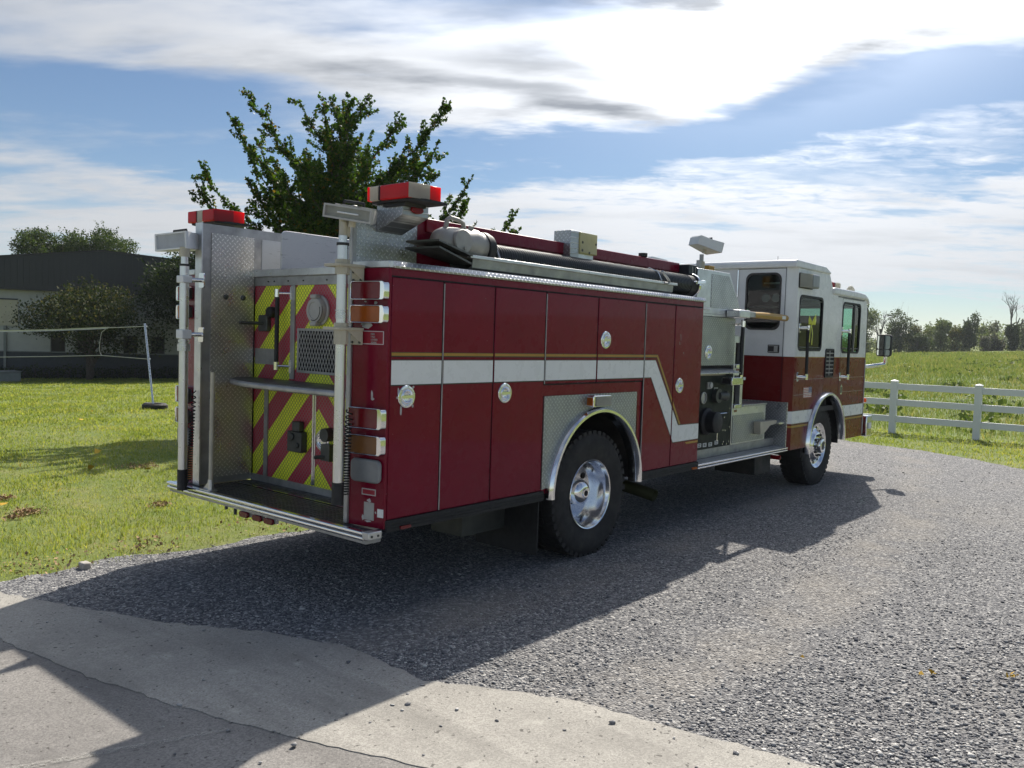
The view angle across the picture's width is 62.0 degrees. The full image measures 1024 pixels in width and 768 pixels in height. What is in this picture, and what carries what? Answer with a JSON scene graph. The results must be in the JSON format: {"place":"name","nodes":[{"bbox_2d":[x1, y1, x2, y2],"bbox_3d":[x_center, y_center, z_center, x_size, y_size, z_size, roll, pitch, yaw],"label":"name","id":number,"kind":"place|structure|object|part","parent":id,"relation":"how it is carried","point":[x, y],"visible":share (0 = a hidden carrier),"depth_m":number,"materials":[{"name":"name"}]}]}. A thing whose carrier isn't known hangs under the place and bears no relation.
{"place":"outdoors","nodes":[
{"label":"outdoors","id":0,"kind":"place"},
{"bbox_2d":[0,638,421,767],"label":"road","id":1,"kind":"structure","parent":0,"point":[66,715],"depth_m":3.70,"materials":[{"name":"grey concrete"}]},
{"bbox_2d":[5,730,220,767],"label":"road line","id":2,"kind":"object","parent":1,"relation":"on","point":[115,749],"visible":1,"depth_m":3.55,"materials":[{"name":"grey paint"}]},
{"bbox_2d":[0,592,820,767],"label":"driveway apron","id":3,"kind":"object","parent":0,"point":[266,681],"visible":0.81,"depth_m":4.10,"materials":[{"name":"grey concrete"}]},
{"bbox_2d":[21,612,810,767],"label":"stray stones","id":4,"kind":"object","parent":3,"relation":"on","point":[293,744],"visible":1,"depth_m":3.98,"materials":[{"name":"grey stone"}]},
{"bbox_2d":[0,347,1023,581],"bbox_3d":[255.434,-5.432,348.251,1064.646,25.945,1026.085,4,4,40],"label":"ground","id":5,"kind":"structure","parent":0,"point":[252,525],"depth_m":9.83,"materials":[{"name":"green plant"}]},
{"bbox_2d":[0,370,21,381],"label":"utility box","id":6,"kind":"object","parent":5,"relation":"on","point":[10,375],"visible":0.78,"depth_m":41.62,"materials":[{"name":"grey metal"}]},
{"bbox_2d":[7,220,140,253],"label":"oak tree","id":7,"kind":"object","parent":5,"relation":"on","point":[30,242],"visible":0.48,"depth_m":60.71,"materials":[{"name":"green plant"}]},
{"bbox_2d":[0,410,152,505],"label":"fallen leaves","id":8,"kind":"object","parent":5,"relation":"on","point":[90,467],"visible":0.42,"depth_m":11.16,"materials":[{"name":"brown plant"}]},
{"bbox_2d":[0,363,178,378],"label":"hedge","id":9,"kind":"object","parent":5,"relation":"on","point":[129,373],"visible":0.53,"depth_m":46.64,"materials":[{"name":"green plant"}]},
{"bbox_2d":[4,272,175,379],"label":"crape myrtle","id":10,"kind":"object","parent":5,"relation":"on","point":[93,307],"visible":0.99,"depth_m":43.67,"materials":[{"name":"green plant"}]},
{"bbox_2d":[0,250,194,378],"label":"school building","id":11,"kind":"structure","parent":5,"relation":"on","point":[25,277],"depth_m":46.89,"materials":[{"name":"metal"}]},
{"bbox_2d":[51,335,64,351],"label":"window","id":12,"kind":"structure","parent":11,"relation":"in","point":[55,344],"depth_m":47.13,"materials":[{"name":"glass"}]},
{"bbox_2d":[77,335,84,351],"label":"window","id":13,"kind":"structure","parent":11,"relation":"in","point":[81,348],"depth_m":47.49,"materials":[{"name":"glass"}]},
{"bbox_2d":[123,336,137,353],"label":"window","id":14,"kind":"structure","parent":11,"relation":"in","point":[127,341],"depth_m":48.26,"materials":[{"name":"glass"}]},
{"bbox_2d":[151,336,164,353],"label":"window","id":15,"kind":"structure","parent":11,"relation":"in","point":[157,338],"depth_m":48.74,"materials":[{"name":"glass"}]},
{"bbox_2d":[0,460,306,579],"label":"dry clippings","id":16,"kind":"object","parent":5,"relation":"on","point":[23,511],"visible":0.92,"depth_m":7.73,"materials":[{"name":"brown plant"}]},
{"bbox_2d":[142,323,167,409],"bbox_3d":[-9.724,-0.487,23.248,0.668,2.320,0.946,1,3,-20],"label":"volleyball post","id":17,"kind":"object","parent":5,"relation":"on","point":[153,405],"visible":0.98,"depth_m":23.23,"materials":[{"name":"metal"}]},
{"bbox_2d":[0,326,144,358],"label":"volleyball net","id":18,"kind":"object","parent":17,"relation":"attached to","point":[105,328],"visible":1,"depth_m":24.34,"materials":[{"name":"white fabric"}]},
{"bbox_2d":[132,251,194,329],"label":"dark tree","id":19,"kind":"object","parent":5,"relation":"on","point":[168,276],"visible":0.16,"depth_m":45.41,"materials":[{"name":"green plant"}]},
{"bbox_2d":[188,87,521,238],"bbox_3d":[-3.408,-2.528,18.045,3.823,7.075,6.537,12,11,73],"label":"ginkgo tree","id":20,"kind":"object","parent":5,"relation":"on","point":[341,178],"visible":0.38,"depth_m":17.36,"materials":[{"name":"green plant"}]},
{"bbox_2d":[0,439,1023,767],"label":"gravel drive","id":21,"kind":"structure","parent":5,"relation":"on","point":[900,473],"depth_m":5.90,"materials":[{"name":"grey gravel"}]},
{"bbox_2d":[78,561,90,569],"bbox_3d":[-3.111,1.325,6.204,0.085,0.060,0.065,4,4,40],"label":"white rock","id":22,"kind":"object","parent":21,"relation":"on","point":[83,565],"visible":1,"depth_m":6.18,"materials":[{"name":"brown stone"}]},
{"bbox_2d":[154,182,892,557],"bbox_3d":[1.311,-0.185,9.428,2.700,3.001,9.708,4,4,40],"label":"fire truck","id":23,"kind":"object","parent":21,"relation":"on","point":[388,366],"visible":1,"depth_m":6.54,"materials":[{"name":"red paint"}]},
{"bbox_3d":[-0.605,0.089,5.377,0.027,1.488,0.440,4,4,40],"label":"cabinet door","id":24,"kind":"part","parent":23,"relation":"part of","materials":[{"name":"red paint"}]},
{"bbox_3d":[-0.301,0.079,5.749,0.014,1.488,0.489,4,4,40],"label":"cabinet door","id":25,"kind":"part","parent":23,"relation":"part of","materials":[{"name":"red paint"}]},
{"bbox_3d":[0.053,0.068,6.160,0.027,1.488,0.567,4,4,40],"label":"cabinet door","id":26,"kind":"part","parent":23,"relation":"part of","materials":[{"name":"red paint"}]},
{"bbox_2d":[430,215,705,295],"bbox_3d":[0.657,-0.993,7.050,0.271,0.360,3.604,4,4,40],"label":"suction hose","id":27,"kind":"object","parent":23,"relation":"in","point":[471,240],"visible":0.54,"depth_m":6.46,"materials":[{"name":"black rubber"}]},
{"bbox_3d":[0.468,-0.349,6.628,0.014,0.682,0.669,4,4,40],"label":"cabinet door","id":28,"kind":"part","parent":23,"relation":"part of","materials":[{"name":"red paint"}]},
{"bbox_3d":[0.928,-0.363,7.166,0.027,0.682,0.714,4,4,40],"label":"cabinet door","id":29,"kind":"part","parent":23,"relation":"part of","materials":[{"name":"red paint"}]},
{"bbox_3d":[1.314,0.027,7.673,0.014,1.484,0.506,4,4,40],"label":"cabinet door","id":30,"kind":"part","parent":23,"relation":"part of","materials":[{"name":"red paint"}]},
{"bbox_3d":[1.659,0.016,8.074,0.027,1.484,0.522,4,4,40],"label":"cabinet door","id":31,"kind":"part","parent":23,"relation":"part of","materials":[{"name":"red paint"}]},
{"bbox_3d":[2.049,-0.443,8.797,0.069,0.502,1.045,4,4,40],"label":"upper door","id":32,"kind":"part","parent":23,"relation":"part of","materials":[{"name":"silver metal"}]},
{"bbox_2d":[727,310,788,320],"bbox_3d":[2.733,-0.752,9.426,0.162,0.083,1.281,4,4,40],"label":"tool handle","id":33,"kind":"object","parent":23,"relation":"attached to","point":[748,314],"visible":1,"depth_m":9.18,"materials":[{"name":"brown wood"}]},
{"bbox_3d":[3.003,-0.987,10.187,0.446,0.680,0.036,4,4,40],"label":"window","id":34,"kind":"part","parent":23,"relation":"part of","materials":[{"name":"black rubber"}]},
{"bbox_3d":[3.625,-0.734,10.373,0.036,0.668,0.767,4,4,40],"label":"window","id":35,"kind":"part","parent":23,"relation":"part of","materials":[{"name":"black rubber"}]},
{"bbox_2d":[809,315,815,344],"bbox_3d":[3.563,-0.648,10.128,0.028,0.375,0.250,4,4,40],"label":"ribbon bow","id":36,"kind":"object","parent":23,"relation":"attached to","point":[811,322],"visible":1,"depth_m":10.14,"materials":[{"name":"yellow fabric"}]},
{"bbox_3d":[4.557,-0.751,11.485,0.036,0.680,0.710,4,4,40],"label":"window","id":37,"kind":"part","parent":23,"relation":"part of","materials":[{"name":"glass"}]},
{"bbox_2d":[57,565,1023,767],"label":"gravel stones","id":38,"kind":"object","parent":21,"relation":"on","point":[702,723],"visible":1,"depth_m":4.55,"materials":[{"name":"grey gravel"}]},
{"bbox_2d":[58,443,1023,621],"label":"gravel stones","id":39,"kind":"object","parent":21,"relation":"on","point":[785,565],"visible":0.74,"depth_m":6.99,"materials":[{"name":"grey gravel"}]},
{"bbox_2d":[801,653,1018,677],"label":"fallen leaves","id":40,"kind":"object","parent":21,"relation":"on","point":[931,671],"visible":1,"depth_m":4.66,"materials":[{"name":"brown plant"}]},
{"bbox_2d":[846,303,882,352],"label":"hedgerow tree","id":41,"kind":"object","parent":5,"relation":"on","point":[872,317],"visible":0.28,"depth_m":144.83,"materials":[{"name":"green plant"}]},
{"bbox_2d":[872,311,887,335],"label":"bare tree","id":42,"kind":"object","parent":5,"relation":"on","point":[879,331],"visible":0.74,"depth_m":146.89,"materials":[{"name":"grey plant"}]},
{"bbox_2d":[884,306,918,351],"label":"hedgerow tree","id":43,"kind":"object","parent":5,"relation":"on","point":[896,332],"visible":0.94,"depth_m":144.04,"materials":[{"name":"green plant"}]},
{"bbox_2d":[902,322,927,351],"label":"hedgerow tree","id":44,"kind":"object","parent":5,"relation":"on","point":[916,329],"visible":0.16,"depth_m":146.92,"materials":[{"name":"green plant"}]},
{"bbox_2d":[903,330,934,351],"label":"hedgerow bush","id":45,"kind":"object","parent":5,"relation":"on","point":[920,342],"visible":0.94,"depth_m":140.81,"materials":[{"name":"green plant"}]},
{"bbox_2d":[921,324,932,350],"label":"hedgerow bush","id":46,"kind":"object","parent":5,"relation":"on","point":[926,325],"visible":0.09,"depth_m":149.68,"materials":[{"name":"green plant"}]},
{"bbox_2d":[842,331,1023,352],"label":"undergrowth","id":47,"kind":"object","parent":5,"relation":"on","point":[870,342],"visible":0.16,"depth_m":144.35,"materials":[{"name":"green plant"}]},
{"bbox_2d":[843,318,1023,346],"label":"wood","id":48,"kind":"object","parent":5,"relation":"on","point":[1001,328],"visible":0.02,"depth_m":381.25,"materials":[{"name":"green plant"}]},
{"bbox_2d":[845,348,1023,434],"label":"field weeds","id":49,"kind":"object","parent":5,"relation":"on","point":[882,408],"visible":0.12,"depth_m":25.35,"materials":[{"name":"green plant"}]},
{"bbox_2d":[924,317,954,351],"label":"hedgerow tree","id":50,"kind":"object","parent":5,"relation":"on","point":[943,328],"visible":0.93,"depth_m":143.91,"materials":[{"name":"green plant"}]},
{"bbox_2d":[863,350,1023,442],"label":"field grass","id":51,"kind":"structure","parent":5,"relation":"on","point":[942,361],"depth_m":48.80,"materials":[{"name":"green plant"}]},
{"bbox_2d":[863,380,1023,439],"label":"rail fence","id":52,"kind":"object","parent":5,"relation":"on","point":[977,408],"visible":0.3,"depth_m":17.59,"materials":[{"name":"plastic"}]},
{"bbox_2d":[947,325,966,350],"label":"hedgerow tree","id":53,"kind":"object","parent":5,"relation":"on","point":[953,331],"visible":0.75,"depth_m":145.18,"materials":[{"name":"green plant"}]},
{"bbox_2d":[960,311,981,350],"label":"hedgerow tree","id":54,"kind":"object","parent":5,"relation":"on","point":[967,329],"visible":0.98,"depth_m":143.17,"materials":[{"name":"green plant"}]},
{"bbox_2d":[979,335,990,350],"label":"hedgerow bush","id":55,"kind":"object","parent":5,"relation":"on","point":[984,343],"visible":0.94,"depth_m":142.19,"materials":[{"name":"green plant"}]},
{"bbox_2d":[976,323,995,347],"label":"hedgerow tree","id":56,"kind":"object","parent":5,"relation":"on","point":[983,328],"visible":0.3,"depth_m":154.67,"materials":[{"name":"green plant"}]},
{"bbox_2d":[987,321,1006,350],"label":"hedgerow bush","id":57,"kind":"object","parent":5,"relation":"on","point":[1000,344],"visible":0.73,"depth_m":145.02,"materials":[{"name":"green plant"}]},
{"bbox_2d":[1004,323,1022,350],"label":"vine thicket","id":58,"kind":"object","parent":5,"relation":"on","point":[1012,332],"visible":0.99,"depth_m":143.20,"materials":[{"name":"green plant"}]},
{"bbox_2d":[1004,292,1023,325],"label":"bare tree","id":59,"kind":"object","parent":5,"relation":"on","point":[1011,312],"visible":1,"depth_m":143.91,"materials":[{"name":"grey plant"}]},
{"bbox_2d":[1018,319,1023,349],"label":"hedgerow bush","id":60,"kind":"object","parent":5,"relation":"on","point":[1022,330],"visible":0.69,"depth_m":144.63,"materials":[{"name":"green plant"}]},
{"bbox_2d":[0,0,1023,346],"label":"sky","id":61,"kind":"structure","parent":0,"point":[877,144],"materials":[{"name":"blue"}]}
]}

